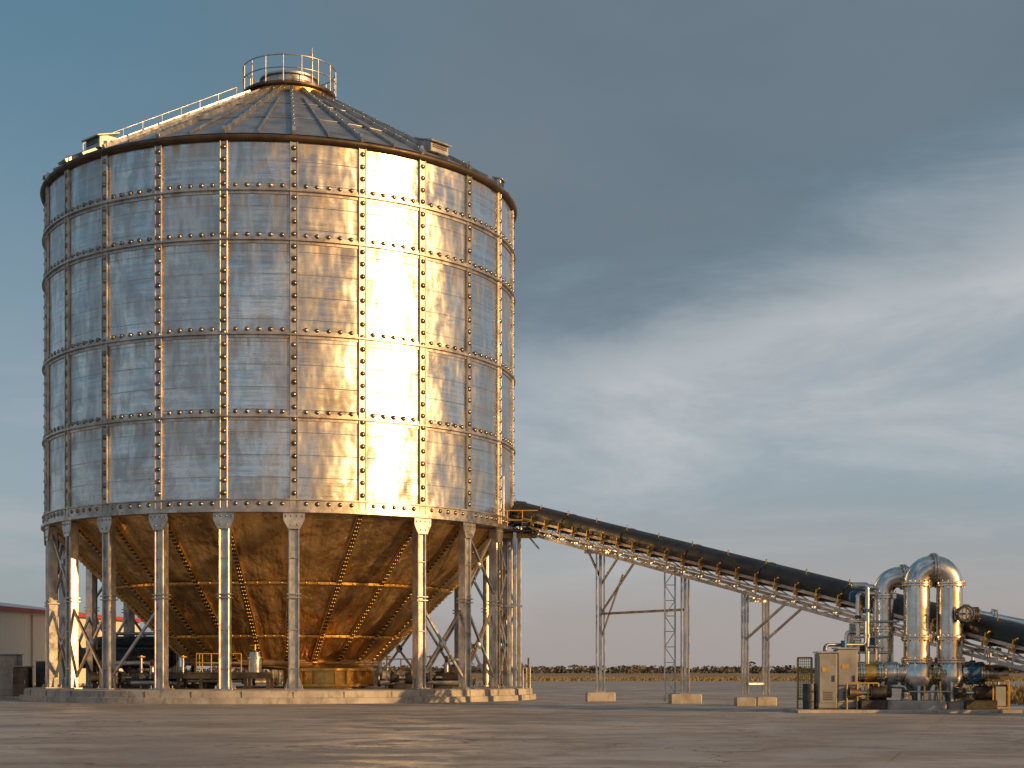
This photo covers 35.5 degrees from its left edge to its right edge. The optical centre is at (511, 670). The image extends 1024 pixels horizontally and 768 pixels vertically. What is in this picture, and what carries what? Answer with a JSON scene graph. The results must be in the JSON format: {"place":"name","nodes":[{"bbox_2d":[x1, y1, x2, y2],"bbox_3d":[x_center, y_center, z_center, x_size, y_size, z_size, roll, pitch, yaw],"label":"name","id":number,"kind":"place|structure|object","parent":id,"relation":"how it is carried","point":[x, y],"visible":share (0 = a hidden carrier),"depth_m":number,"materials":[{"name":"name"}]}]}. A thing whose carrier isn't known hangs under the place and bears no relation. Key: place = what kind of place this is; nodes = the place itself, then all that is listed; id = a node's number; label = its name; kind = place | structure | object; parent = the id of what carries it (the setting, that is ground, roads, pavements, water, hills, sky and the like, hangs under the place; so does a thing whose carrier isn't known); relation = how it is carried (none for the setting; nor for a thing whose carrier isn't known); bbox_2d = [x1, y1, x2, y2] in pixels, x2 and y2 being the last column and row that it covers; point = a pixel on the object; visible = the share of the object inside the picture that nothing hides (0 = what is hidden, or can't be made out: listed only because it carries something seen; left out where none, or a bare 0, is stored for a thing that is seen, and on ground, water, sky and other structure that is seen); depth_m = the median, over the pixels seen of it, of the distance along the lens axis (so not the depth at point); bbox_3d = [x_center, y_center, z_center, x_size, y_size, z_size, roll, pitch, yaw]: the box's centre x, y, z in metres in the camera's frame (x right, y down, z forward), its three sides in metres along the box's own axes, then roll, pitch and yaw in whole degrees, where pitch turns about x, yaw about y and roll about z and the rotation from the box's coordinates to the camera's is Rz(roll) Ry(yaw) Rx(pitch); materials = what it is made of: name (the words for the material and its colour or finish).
{"place":"outdoors","nodes":[
{"label":"outdoors","id":0,"kind":"place"},
{"bbox_2d":[0,681,1023,767],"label":"concrete apron","id":1,"kind":"object","parent":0,"point":[565,724],"visible":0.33,"depth_m":39.97,"materials":[{"name":"grey concrete"}]},
{"bbox_2d":[0,654,45,697],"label":"switchgear cabinet","id":2,"kind":"object","parent":1,"relation":"on","point":[15,677],"visible":0.62,"depth_m":92.97,"materials":[{"name":"grey metal"}]},
{"bbox_2d":[0,602,142,687],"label":"warehouse","id":3,"kind":"structure","parent":1,"relation":"on","point":[22,629],"depth_m":114.91,"materials":[{"name":"metal"}]},
{"bbox_2d":[58,632,196,683],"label":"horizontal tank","id":4,"kind":"object","parent":1,"relation":"on","point":[144,645],"visible":0.27,"depth_m":95.25,"materials":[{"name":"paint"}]},
{"bbox_2d":[19,53,535,703],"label":"grain silo","id":5,"kind":"object","parent":1,"relation":"on","point":[279,367],"visible":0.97,"depth_m":79.94,"materials":[{"name":"metal"}]},
{"bbox_2d":[90,645,475,688],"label":"discharge machinery","id":6,"kind":"object","parent":5,"relation":"attached to","point":[142,678],"visible":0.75,"depth_m":83.90,"materials":[{"name":"metal"}]},
{"bbox_2d":[500,476,1023,705],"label":"belt conveyor","id":7,"kind":"object","parent":1,"relation":"on","point":[533,520],"visible":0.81,"depth_m":76.62,"materials":[{"name":"black rubber"}]},
{"bbox_2d":[783,553,1023,712],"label":"process pipework","id":8,"kind":"object","parent":1,"relation":"on","point":[949,671],"visible":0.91,"depth_m":61.08,"materials":[{"name":"metal"}]},
{"bbox_2d":[797,657,812,708],"bbox_3d":[11.325,0.485,61.900,0.610,2.030,0.060,0,0,0],"label":"guard panel","id":9,"kind":"object","parent":8,"relation":"on","point":[806,674],"visible":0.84,"depth_m":61.89,"materials":[{"name":"yellow paint"}]},
{"bbox_2d":[802,684,815,708],"bbox_3d":[11.350,0.985,61.100,0.540,0.970,0.540,0,0,0],"label":"water drum","id":10,"kind":"object","parent":8,"relation":"on","point":[809,696],"visible":1,"depth_m":60.88,"materials":[{"name":"paint"}]},
{"bbox_2d":[813,621,866,708],"bbox_3d":[12.620,-0.190,61.263,2.060,3.420,1.075,0,0,0],"label":"control cabinet","id":11,"kind":"object","parent":8,"relation":"on","point":[835,671],"visible":0.98,"depth_m":60.92,"materials":[{"name":"grey metal"}]},
{"bbox_2d":[987,680,1009,709],"bbox_3d":[18.550,0.925,61.000,0.660,1.150,0.660,0,0,0],"label":"valve cabinet","id":12,"kind":"object","parent":8,"relation":"on","point":[1000,696],"visible":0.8,"depth_m":60.72,"materials":[{"name":"metal"}]},
{"bbox_2d":[0,0,1023,670],"label":"sky","id":13,"kind":"structure","parent":0,"point":[769,264],"materials":[{"name":"blue"}]},
{"bbox_2d":[32,671,1023,704],"bbox_3d":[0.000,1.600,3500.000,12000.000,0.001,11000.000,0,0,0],"label":"ground","id":14,"kind":"structure","parent":0,"point":[586,674],"depth_m":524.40,"materials":[{"name":"brown plant"}]},
{"bbox_2d":[144,661,1023,673],"bbox_3d":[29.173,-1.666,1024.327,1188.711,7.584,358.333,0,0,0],"label":"distant tree line","id":15,"kind":"object","parent":14,"relation":"on","point":[755,669],"visible":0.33,"depth_m":893.11,"materials":[{"name":"green plant"}]}
]}

